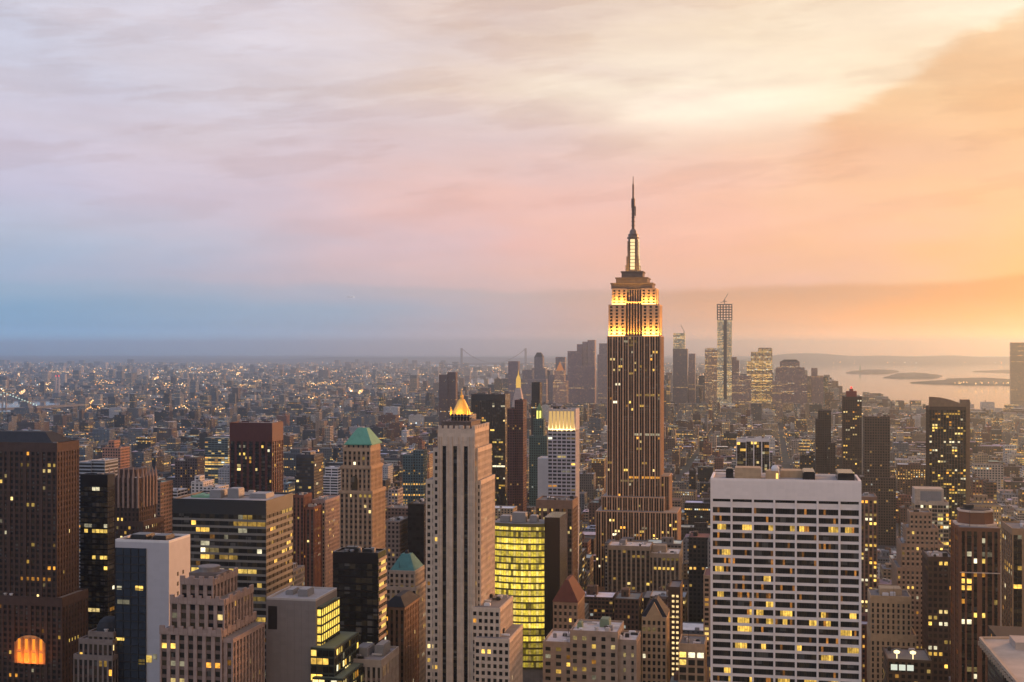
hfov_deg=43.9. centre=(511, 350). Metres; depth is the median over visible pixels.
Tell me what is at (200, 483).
white rooftop block
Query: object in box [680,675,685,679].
window
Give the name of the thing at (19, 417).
city block
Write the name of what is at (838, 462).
city block
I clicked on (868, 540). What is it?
narrow lit block
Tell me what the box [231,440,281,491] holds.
windows
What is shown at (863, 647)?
city block
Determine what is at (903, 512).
city block
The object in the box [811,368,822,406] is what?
twin shore tower
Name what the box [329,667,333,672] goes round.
window
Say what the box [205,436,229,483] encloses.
teal lit block
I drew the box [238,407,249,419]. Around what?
city block
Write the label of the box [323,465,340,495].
sloped white building
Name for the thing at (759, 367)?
glowing stepped tower
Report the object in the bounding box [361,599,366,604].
window
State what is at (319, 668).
window
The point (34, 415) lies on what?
city block
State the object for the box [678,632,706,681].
corniced loft building
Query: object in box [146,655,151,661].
lit window
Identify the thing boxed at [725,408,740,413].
city block
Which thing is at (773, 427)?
city block
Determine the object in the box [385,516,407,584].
flat tan block
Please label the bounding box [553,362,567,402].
copper spire tower
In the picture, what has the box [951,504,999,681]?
octagonal top tower
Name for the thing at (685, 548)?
city block
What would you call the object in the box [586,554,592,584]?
city block
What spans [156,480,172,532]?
green topped block
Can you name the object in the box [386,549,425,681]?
mansard tower
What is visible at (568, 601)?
red roof building
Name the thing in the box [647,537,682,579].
city block
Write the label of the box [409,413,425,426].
city block
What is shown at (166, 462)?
city block
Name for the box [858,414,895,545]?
flat brown tower
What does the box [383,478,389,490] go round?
city block
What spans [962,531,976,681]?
windows
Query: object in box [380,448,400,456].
city block
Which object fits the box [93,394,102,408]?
city block
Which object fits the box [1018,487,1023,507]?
city block
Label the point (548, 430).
windows
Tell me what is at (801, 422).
city block
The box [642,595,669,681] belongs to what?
gabled gothic building
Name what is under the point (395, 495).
pale office tower
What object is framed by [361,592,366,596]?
window
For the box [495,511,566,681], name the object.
curved glass building
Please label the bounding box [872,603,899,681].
windows
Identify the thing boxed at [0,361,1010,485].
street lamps
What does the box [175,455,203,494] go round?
dark lit tower
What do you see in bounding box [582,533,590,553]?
city block
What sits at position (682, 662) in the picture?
window
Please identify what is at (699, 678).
window
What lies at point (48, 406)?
suspension bridge
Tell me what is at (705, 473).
city block
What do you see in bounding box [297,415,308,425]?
city block
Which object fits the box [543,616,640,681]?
beige loft building
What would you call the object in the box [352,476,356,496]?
arched window
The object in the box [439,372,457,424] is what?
brick tower
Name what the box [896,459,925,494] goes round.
city block
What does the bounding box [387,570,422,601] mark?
windows
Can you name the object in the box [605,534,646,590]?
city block
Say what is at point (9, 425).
city block
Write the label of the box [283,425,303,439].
city block
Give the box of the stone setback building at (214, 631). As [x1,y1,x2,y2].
[159,564,264,681]
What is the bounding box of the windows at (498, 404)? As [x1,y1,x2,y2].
[471,400,509,504]
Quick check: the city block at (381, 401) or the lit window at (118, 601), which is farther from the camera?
the city block at (381, 401)
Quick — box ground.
[0,355,1012,681]
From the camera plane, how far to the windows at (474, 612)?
658.65 m
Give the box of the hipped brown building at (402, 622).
[386,590,418,681]
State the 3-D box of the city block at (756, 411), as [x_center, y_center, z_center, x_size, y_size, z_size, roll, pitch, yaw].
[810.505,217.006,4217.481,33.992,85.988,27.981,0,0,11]
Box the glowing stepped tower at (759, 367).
[747,348,771,402]
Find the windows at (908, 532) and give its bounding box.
[898,515,936,647]
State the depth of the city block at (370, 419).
4167.32 m
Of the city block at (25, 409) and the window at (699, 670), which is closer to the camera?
the window at (699, 670)
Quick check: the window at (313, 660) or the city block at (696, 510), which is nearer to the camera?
the window at (313, 660)
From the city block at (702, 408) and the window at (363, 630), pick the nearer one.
the window at (363, 630)
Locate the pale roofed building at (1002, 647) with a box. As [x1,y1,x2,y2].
[978,625,1023,681]
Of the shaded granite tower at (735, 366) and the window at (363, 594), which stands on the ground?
the shaded granite tower at (735, 366)
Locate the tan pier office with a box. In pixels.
[1002,520,1023,626]
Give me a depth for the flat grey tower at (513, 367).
5201.29 m
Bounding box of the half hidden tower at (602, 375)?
[597,343,606,406]
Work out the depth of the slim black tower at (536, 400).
2299.05 m
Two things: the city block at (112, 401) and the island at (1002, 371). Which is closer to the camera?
the city block at (112, 401)
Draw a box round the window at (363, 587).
[361,585,366,589]
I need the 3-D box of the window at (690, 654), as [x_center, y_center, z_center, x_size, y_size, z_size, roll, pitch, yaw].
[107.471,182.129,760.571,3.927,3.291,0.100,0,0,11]
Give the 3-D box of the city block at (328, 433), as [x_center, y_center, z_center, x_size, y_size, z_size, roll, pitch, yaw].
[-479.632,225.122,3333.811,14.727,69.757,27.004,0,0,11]
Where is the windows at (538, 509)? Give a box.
[537,508,570,572]
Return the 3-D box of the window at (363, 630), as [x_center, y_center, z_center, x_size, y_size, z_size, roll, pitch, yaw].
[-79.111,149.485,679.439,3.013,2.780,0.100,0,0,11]
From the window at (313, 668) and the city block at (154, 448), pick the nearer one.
the window at (313, 668)
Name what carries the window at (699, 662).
in the corniced loft building at (692, 657)
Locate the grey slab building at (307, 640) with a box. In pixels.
[266,586,363,681]
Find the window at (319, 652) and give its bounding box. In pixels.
[317,650,321,655]
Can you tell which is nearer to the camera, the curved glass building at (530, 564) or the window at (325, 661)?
the window at (325, 661)
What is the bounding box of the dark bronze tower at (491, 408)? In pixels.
[471,393,509,505]
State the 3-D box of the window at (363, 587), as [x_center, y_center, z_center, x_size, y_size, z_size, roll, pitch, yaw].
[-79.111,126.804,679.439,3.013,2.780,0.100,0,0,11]
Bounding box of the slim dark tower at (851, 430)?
[842,386,861,475]
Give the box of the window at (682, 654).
[680,652,685,656]
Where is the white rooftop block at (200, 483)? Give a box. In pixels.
[191,475,228,493]
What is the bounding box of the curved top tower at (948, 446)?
[926,397,969,552]
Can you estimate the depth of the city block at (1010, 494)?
1938.93 m
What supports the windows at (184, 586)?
in the stone setback building at (214, 631)
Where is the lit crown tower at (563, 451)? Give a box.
[548,406,578,582]
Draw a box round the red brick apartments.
[293,492,321,586]
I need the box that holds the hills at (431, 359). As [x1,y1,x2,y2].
[256,357,740,360]
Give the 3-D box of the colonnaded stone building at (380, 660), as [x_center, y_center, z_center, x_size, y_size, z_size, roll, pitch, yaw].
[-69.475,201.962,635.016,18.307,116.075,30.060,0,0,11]
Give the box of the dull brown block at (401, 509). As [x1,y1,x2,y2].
[385,503,407,519]
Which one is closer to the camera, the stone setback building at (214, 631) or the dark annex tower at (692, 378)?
the stone setback building at (214, 631)
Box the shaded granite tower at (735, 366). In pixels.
[732,357,738,374]
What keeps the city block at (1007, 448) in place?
on the ground
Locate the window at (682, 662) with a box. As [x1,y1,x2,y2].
[680,659,685,664]
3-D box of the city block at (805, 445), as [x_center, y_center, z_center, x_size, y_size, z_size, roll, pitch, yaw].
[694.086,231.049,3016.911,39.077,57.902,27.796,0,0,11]
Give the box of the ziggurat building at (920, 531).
[891,503,943,647]
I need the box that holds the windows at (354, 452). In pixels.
[341,451,369,547]
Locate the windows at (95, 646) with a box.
[80,637,116,681]
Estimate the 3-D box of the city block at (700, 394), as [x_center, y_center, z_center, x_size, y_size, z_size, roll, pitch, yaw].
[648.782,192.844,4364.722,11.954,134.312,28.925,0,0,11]
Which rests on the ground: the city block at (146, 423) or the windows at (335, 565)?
the city block at (146, 423)
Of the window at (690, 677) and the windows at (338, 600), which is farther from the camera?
the window at (690, 677)
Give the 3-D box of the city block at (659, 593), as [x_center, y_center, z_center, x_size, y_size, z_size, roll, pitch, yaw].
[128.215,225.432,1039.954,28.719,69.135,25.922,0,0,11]
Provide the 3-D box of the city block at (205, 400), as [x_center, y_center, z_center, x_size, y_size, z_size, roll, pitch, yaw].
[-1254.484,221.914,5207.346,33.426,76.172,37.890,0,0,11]
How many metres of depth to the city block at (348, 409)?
4735.72 m
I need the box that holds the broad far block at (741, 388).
[732,375,781,422]
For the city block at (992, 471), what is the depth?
2087.17 m
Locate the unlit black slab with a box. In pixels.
[408,498,425,578]
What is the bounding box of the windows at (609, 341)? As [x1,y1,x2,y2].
[596,290,670,584]
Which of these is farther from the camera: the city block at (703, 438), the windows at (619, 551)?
the city block at (703, 438)
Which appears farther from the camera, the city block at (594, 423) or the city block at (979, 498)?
the city block at (594, 423)
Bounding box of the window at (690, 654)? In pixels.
[688,652,694,657]
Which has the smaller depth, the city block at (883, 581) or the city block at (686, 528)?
the city block at (883, 581)
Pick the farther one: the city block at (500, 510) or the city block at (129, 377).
the city block at (129, 377)
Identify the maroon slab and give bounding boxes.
[507,398,526,511]
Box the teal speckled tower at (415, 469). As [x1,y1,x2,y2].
[403,449,427,503]
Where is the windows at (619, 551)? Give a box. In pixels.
[608,550,677,591]
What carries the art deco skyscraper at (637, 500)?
on the ground
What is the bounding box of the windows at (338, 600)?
[324,600,357,675]
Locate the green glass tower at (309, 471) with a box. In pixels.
[296,451,322,499]
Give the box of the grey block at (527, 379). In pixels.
[521,370,547,403]
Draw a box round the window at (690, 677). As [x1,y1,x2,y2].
[688,675,694,680]
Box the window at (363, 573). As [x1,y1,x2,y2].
[361,571,366,575]
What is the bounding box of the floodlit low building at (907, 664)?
[883,646,931,681]
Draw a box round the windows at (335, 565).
[333,563,385,642]
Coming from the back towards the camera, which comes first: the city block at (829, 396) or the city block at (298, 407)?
the city block at (829, 396)
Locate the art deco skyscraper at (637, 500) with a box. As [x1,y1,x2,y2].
[596,176,680,590]
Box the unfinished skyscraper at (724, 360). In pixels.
[717,294,731,411]
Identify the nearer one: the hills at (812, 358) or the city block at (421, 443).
the city block at (421, 443)
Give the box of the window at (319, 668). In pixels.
[317,666,321,672]
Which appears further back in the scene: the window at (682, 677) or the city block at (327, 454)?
the city block at (327, 454)
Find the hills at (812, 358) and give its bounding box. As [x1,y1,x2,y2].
[739,353,1009,363]
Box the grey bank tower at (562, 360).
[549,357,566,404]
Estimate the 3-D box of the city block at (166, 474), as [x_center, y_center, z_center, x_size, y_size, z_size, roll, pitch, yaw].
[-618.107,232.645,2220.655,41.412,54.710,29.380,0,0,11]
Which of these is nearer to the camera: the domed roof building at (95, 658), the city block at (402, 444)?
the domed roof building at (95, 658)
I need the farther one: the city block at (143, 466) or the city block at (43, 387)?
the city block at (43, 387)
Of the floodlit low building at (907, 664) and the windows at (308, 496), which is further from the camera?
the windows at (308, 496)
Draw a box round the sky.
[0,0,1023,355]
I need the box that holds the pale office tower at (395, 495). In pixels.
[388,486,402,505]
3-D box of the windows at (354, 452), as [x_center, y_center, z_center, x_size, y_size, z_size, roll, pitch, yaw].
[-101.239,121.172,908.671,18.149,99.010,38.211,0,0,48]
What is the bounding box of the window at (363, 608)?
[361,606,366,611]
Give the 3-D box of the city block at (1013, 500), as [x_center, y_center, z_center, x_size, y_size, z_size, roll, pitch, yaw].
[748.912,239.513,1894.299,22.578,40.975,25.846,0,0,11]
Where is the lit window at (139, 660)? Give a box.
[138,659,144,664]
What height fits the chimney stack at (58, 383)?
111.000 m
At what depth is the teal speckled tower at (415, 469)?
1701.00 m
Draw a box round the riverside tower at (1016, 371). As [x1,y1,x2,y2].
[1010,343,1023,400]
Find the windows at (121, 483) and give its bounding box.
[116,483,158,538]
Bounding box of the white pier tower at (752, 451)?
[736,434,769,472]
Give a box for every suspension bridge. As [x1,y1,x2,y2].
[0,393,83,411]
[444,348,533,368]
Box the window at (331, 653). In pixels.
[329,651,333,656]
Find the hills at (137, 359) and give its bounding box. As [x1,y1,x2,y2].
[0,359,277,360]
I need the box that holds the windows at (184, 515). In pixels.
[173,507,291,621]
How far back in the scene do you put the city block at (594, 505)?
1602.70 m
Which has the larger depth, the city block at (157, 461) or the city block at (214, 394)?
the city block at (214, 394)
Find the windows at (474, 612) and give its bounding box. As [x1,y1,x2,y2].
[428,452,507,681]
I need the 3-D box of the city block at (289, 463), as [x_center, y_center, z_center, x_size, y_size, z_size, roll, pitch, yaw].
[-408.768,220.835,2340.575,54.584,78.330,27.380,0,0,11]
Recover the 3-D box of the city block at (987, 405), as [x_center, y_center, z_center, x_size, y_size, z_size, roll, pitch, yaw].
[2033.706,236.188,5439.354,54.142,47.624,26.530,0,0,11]
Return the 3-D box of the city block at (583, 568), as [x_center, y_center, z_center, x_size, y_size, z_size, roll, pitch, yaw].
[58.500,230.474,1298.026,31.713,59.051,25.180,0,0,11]
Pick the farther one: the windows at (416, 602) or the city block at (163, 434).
the city block at (163, 434)
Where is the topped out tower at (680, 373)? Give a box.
[673,326,687,411]
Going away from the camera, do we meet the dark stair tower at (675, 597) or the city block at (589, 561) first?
the dark stair tower at (675, 597)
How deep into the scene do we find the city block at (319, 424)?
3780.64 m
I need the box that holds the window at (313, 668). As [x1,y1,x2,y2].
[311,666,315,671]
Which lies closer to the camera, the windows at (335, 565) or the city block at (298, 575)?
the windows at (335, 565)
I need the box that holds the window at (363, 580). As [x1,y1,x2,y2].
[361,578,366,582]
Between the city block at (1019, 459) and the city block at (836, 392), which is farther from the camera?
the city block at (836, 392)
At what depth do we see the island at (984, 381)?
10004.10 m
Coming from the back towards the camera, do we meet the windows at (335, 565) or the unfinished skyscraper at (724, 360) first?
the unfinished skyscraper at (724, 360)
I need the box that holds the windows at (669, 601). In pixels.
[669,601,677,675]
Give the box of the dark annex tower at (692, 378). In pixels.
[689,354,695,408]
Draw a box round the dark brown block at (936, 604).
[922,540,950,681]
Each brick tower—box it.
[102,440,129,468]
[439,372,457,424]
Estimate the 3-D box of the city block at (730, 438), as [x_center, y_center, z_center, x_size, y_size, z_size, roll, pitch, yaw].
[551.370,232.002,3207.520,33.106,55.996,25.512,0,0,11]
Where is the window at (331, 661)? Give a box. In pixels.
[329,659,333,664]
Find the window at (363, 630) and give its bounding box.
[361,627,366,632]
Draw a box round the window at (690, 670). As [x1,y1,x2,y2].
[688,668,694,672]
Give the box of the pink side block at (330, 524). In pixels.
[312,495,339,586]
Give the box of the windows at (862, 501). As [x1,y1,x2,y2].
[861,500,867,611]
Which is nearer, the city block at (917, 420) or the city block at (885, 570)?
the city block at (885, 570)
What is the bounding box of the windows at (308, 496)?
[294,496,318,586]
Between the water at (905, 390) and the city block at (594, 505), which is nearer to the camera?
the city block at (594, 505)
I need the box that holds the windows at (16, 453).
[0,449,86,681]
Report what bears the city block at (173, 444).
on the ground
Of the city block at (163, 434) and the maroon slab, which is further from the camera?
the city block at (163, 434)
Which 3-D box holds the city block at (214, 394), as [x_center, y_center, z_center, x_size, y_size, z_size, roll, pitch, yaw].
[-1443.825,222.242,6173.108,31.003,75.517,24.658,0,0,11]
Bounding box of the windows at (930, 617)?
[929,616,931,659]
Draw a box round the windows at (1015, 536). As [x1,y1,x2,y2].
[1005,530,1021,625]
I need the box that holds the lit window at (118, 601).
[117,599,128,603]
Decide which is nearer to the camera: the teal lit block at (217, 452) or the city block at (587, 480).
the city block at (587, 480)
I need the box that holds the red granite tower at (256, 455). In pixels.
[230,420,282,491]
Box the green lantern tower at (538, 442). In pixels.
[529,403,547,505]
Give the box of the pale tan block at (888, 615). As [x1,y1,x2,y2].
[867,585,915,681]
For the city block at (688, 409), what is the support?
on the ground
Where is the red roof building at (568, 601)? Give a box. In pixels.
[552,575,584,629]
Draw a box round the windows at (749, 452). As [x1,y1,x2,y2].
[740,442,768,472]
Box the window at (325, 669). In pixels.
[323,667,327,672]
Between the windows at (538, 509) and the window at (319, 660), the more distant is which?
the windows at (538, 509)
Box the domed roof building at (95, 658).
[73,616,117,681]
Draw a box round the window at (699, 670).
[697,668,703,673]
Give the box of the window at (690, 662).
[688,660,694,664]
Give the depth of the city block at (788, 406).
4652.86 m
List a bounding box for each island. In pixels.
[846,369,898,373]
[883,372,941,378]
[911,378,1009,385]
[973,370,1009,372]
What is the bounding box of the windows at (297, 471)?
[296,456,322,497]
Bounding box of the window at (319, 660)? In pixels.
[317,658,321,663]
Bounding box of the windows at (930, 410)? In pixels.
[930,410,962,552]
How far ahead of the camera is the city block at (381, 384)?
7815.53 m
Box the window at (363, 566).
[361,564,366,568]
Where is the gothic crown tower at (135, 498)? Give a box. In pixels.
[109,466,163,538]
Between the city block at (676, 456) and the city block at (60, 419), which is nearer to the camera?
the city block at (676, 456)
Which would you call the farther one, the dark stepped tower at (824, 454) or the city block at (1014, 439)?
the city block at (1014, 439)
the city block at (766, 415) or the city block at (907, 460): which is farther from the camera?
the city block at (766, 415)
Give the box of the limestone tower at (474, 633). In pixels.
[426,414,522,681]
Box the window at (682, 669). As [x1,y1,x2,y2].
[680,667,685,672]
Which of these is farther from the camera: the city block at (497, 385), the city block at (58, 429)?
the city block at (497, 385)
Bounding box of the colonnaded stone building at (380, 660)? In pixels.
[353,640,398,681]
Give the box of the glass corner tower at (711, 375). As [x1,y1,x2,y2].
[705,348,716,402]
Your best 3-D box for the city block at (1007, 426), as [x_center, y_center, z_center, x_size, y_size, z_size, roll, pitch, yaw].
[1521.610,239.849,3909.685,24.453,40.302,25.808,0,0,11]
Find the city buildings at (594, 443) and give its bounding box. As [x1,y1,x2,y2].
[0,359,1023,681]
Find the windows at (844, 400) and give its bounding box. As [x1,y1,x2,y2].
[844,400,858,474]
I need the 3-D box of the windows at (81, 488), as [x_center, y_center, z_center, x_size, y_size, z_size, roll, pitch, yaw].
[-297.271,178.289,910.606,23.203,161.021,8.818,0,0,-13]
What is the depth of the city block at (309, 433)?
3249.07 m
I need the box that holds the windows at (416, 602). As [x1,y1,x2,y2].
[416,602,416,678]
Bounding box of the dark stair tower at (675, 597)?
[668,580,682,679]
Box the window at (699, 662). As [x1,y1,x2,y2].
[697,660,703,665]
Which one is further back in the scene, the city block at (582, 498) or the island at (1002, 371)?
the island at (1002, 371)
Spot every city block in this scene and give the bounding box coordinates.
[3,421,13,429]
[7,412,21,422]
[15,406,33,416]
[17,419,39,429]
[20,397,31,406]
[23,412,43,418]
[25,417,43,429]
[40,382,45,394]
[42,372,50,381]
[52,425,62,434]
[53,412,66,426]
[60,374,66,385]
[67,421,78,432]
[73,370,80,380]
[79,397,88,412]
[79,420,93,432]
[79,444,92,460]
[84,412,92,421]
[92,427,114,442]
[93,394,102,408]
[93,445,107,458]
[95,419,104,428]
[108,397,117,407]
[109,405,126,417]
[114,412,128,429]
[126,373,132,383]
[127,406,141,418]
[128,425,147,443]
[130,394,136,407]
[136,433,155,450]
[136,450,151,469]
[141,462,148,471]
[142,418,151,428]
[147,468,172,479]
[150,445,159,451]
[152,452,162,471]
[154,410,172,423]
[156,451,170,471]
[157,419,172,427]
[157,426,176,442]
[163,393,171,406]
[167,435,180,451]
[174,391,181,407]
[181,416,193,427]
[189,409,198,419]
[190,381,198,392]
[195,419,209,428]
[199,432,211,449]
[200,395,210,405]
[211,388,218,400]
[218,464,229,487]
[228,394,236,402]
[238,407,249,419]
[276,413,289,425]
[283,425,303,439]
[283,433,293,451]
[283,449,301,476]
[283,479,294,494]
[291,403,303,414]
[292,445,311,450]
[293,563,304,585]
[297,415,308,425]
[302,427,318,441]
[302,439,311,447]
[315,410,321,420]
[315,420,326,429]
[319,444,337,470]
[325,423,332,441]
[326,461,342,466]
[336,438,345,446]
[337,427,346,438]
[343,416,350,431]
[344,406,353,414]
[344,431,352,438]
[349,424,364,432]
[351,416,363,425]
[361,413,377,425]
[369,426,385,440]
[377,381,385,390]
[379,395,384,410]
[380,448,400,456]
[381,413,398,423]
[383,406,399,417]
[383,465,392,485]
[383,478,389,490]
[389,420,402,437]
[392,396,406,407]
[397,440,408,449]
[403,407,418,420]
[407,435,421,444]
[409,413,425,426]
[410,378,418,389]
[418,438,424,448]
[425,415,438,426]
[494,377,501,392]
[495,505,516,520]
[542,404,550,418]
[579,468,595,502]
[579,491,586,511]
[579,520,581,586]
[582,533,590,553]
[582,548,585,589]
[584,584,616,619]
[585,535,595,554]
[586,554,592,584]
[586,570,589,585]
[588,417,601,429]
[589,495,602,525]
[591,453,605,492]
[599,401,605,419]
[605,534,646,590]
[614,587,641,673]
[646,596,667,606]
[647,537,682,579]
[650,583,686,621]
[664,436,675,450]
[664,464,674,480]
[666,377,669,425]
[672,447,679,473]
[672,487,696,509]
[672,498,681,523]
[673,480,699,494]
[676,429,692,440]
[681,519,709,539]
[683,536,688,563]
[683,622,702,634]
[684,499,709,524]
[685,402,691,420]
[689,464,695,488]
[689,530,709,621]
[693,401,708,417]
[693,412,700,425]
[693,425,698,447]
[698,465,713,480]
[699,387,702,402]
[700,433,708,452]
[700,481,709,497]
[703,440,711,458]
[703,568,709,656]
[704,413,707,434]
[708,535,709,567]
[709,401,711,421]
[713,422,732,433]
[714,431,719,443]
[714,455,722,470]
[718,411,736,423]
[720,446,731,455]
[722,419,729,433]
[724,431,736,447]
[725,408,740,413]
[740,401,748,418]
[751,403,761,420]
[751,428,771,436]
[762,411,772,419]
[763,423,777,440]
[766,435,774,454]
[773,452,780,464]
[783,402,793,411]
[792,439,798,455]
[796,417,806,430]
[796,436,812,453]
[800,452,814,470]
[805,403,808,427]
[808,417,814,434]
[809,402,821,412]
[823,375,827,391]
[825,392,833,409]
[830,387,838,398]
[835,452,841,469]
[861,613,867,681]
[877,548,892,563]
[877,576,890,588]
[880,563,890,578]
[890,449,902,465]
[892,440,908,454]
[895,457,925,465]
[896,430,903,441]
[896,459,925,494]
[896,492,911,522]
[899,502,910,536]
[906,416,914,426]
[912,431,925,441]
[915,415,920,426]
[970,416,984,429]
[970,441,977,452]
[970,473,984,497]
[970,494,996,502]
[970,501,1000,562]
[972,463,1003,488]
[973,450,987,462]
[978,443,993,454]
[980,400,994,409]
[981,430,989,443]
[983,479,996,500]
[990,429,1001,443]
[991,416,1002,424]
[1000,488,1017,499]
[1002,422,1011,432]
[1002,432,1017,444]
[1003,412,1016,420]
[1003,444,1016,462]
[1003,505,1013,516]
[1004,464,1021,476]
[1004,477,1023,488]
[1005,497,1017,504]
[1007,451,1022,464]
[1011,433,1017,448]
[1014,508,1023,520]
[1015,455,1023,465]
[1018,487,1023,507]
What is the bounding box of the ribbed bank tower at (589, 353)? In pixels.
[582,340,595,365]
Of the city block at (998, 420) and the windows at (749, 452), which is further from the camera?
the city block at (998, 420)
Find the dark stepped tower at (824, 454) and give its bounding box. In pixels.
[815,410,834,473]
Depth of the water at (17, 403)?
6212.17 m
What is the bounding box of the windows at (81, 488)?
[80,486,113,630]
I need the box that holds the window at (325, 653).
[323,650,327,656]
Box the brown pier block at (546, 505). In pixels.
[536,495,577,581]
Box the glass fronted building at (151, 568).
[115,532,189,681]
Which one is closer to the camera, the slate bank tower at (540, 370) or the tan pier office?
the tan pier office
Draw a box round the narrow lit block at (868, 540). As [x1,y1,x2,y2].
[861,492,876,612]
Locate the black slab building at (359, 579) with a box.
[333,541,386,644]
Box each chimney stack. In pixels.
[55,375,56,392]
[58,375,59,392]
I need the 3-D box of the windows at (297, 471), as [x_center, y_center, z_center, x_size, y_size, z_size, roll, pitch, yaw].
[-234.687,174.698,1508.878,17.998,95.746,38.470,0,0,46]
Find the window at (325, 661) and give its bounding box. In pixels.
[323,658,327,664]
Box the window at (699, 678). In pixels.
[697,676,703,680]
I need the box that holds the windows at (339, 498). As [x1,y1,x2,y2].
[325,498,339,586]
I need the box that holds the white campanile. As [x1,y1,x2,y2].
[512,370,522,407]
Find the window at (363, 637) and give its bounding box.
[361,635,366,639]
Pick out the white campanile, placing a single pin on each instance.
(518, 394)
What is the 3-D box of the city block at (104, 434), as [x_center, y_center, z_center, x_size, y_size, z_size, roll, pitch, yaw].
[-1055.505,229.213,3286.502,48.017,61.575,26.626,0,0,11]
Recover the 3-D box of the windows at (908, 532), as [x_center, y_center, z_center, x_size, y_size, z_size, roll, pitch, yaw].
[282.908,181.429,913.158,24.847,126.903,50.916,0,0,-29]
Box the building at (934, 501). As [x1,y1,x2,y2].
[911,486,948,550]
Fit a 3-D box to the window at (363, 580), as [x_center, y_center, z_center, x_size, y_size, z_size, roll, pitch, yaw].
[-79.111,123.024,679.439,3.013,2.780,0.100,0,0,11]
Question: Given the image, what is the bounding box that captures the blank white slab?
[538,456,547,497]
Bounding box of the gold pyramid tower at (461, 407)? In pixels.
[450,389,475,418]
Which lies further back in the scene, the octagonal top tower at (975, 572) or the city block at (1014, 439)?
the city block at (1014, 439)
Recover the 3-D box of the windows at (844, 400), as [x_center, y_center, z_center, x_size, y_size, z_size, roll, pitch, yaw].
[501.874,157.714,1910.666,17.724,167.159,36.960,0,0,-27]
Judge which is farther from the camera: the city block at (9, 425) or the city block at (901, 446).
the city block at (9, 425)
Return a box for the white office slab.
[710,465,860,681]
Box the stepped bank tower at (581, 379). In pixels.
[567,344,595,404]
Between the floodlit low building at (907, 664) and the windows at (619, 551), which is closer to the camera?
the floodlit low building at (907, 664)
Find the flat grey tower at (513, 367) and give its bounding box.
[508,361,519,401]
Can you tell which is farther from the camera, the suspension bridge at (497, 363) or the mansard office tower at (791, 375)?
the suspension bridge at (497, 363)
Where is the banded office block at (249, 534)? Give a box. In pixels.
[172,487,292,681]
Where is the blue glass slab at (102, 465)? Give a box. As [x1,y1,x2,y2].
[79,453,117,587]
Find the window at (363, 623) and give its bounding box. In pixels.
[361,620,366,625]
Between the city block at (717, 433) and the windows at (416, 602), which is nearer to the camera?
the windows at (416, 602)
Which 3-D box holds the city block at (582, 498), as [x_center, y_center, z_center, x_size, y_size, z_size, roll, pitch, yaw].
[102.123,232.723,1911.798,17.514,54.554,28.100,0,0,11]
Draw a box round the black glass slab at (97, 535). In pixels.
[80,473,114,630]
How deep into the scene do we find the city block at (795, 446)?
2881.58 m
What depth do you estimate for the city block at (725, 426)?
3592.84 m
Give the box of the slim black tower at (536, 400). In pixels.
[531,382,541,434]
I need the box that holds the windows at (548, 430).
[548,430,560,493]
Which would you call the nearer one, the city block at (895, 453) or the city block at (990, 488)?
the city block at (990, 488)
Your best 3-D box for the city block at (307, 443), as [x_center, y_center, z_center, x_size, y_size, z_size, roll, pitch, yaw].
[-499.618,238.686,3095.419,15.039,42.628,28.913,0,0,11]
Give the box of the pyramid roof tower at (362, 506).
[339,427,385,548]
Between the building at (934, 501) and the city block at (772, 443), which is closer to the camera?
the building at (934, 501)
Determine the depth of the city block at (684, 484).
2137.77 m
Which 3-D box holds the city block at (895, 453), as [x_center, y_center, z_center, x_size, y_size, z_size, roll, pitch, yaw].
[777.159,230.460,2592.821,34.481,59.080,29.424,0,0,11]
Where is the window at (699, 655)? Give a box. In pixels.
[697,653,703,657]
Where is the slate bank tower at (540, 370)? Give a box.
[532,353,546,378]
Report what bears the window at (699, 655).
in the corniced loft building at (692, 657)
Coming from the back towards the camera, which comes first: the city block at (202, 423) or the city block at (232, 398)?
the city block at (232, 398)
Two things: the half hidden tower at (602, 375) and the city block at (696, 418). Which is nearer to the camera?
the city block at (696, 418)
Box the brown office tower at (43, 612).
[0,430,87,681]
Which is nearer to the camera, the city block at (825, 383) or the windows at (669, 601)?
the windows at (669, 601)
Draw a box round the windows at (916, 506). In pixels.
[915,505,948,550]
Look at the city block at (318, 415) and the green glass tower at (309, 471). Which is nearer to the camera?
the green glass tower at (309, 471)
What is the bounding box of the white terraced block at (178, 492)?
[173,488,186,497]
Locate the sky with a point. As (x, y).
(178, 177)
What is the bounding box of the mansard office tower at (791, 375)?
[775,360,806,417]
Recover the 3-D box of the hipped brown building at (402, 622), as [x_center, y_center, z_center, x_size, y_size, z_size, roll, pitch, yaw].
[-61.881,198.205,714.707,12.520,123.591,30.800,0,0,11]
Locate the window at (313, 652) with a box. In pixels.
[311,650,315,655]
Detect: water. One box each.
[0,401,59,410]
[399,376,504,386]
[417,364,533,366]
[772,364,1023,408]
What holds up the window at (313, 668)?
in the grey slab building at (307, 640)
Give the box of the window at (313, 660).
[311,658,315,663]
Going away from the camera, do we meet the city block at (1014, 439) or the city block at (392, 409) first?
the city block at (1014, 439)
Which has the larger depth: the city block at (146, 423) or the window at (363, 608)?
the city block at (146, 423)
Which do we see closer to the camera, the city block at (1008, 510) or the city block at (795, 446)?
the city block at (1008, 510)
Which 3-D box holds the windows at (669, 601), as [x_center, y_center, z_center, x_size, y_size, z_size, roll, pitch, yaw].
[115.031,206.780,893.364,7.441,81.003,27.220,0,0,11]
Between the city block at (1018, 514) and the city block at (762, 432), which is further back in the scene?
the city block at (762, 432)
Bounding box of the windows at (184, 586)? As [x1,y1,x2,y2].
[183,578,262,681]
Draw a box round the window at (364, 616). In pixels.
[361,613,366,618]
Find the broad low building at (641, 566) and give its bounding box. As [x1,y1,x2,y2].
[608,539,681,591]

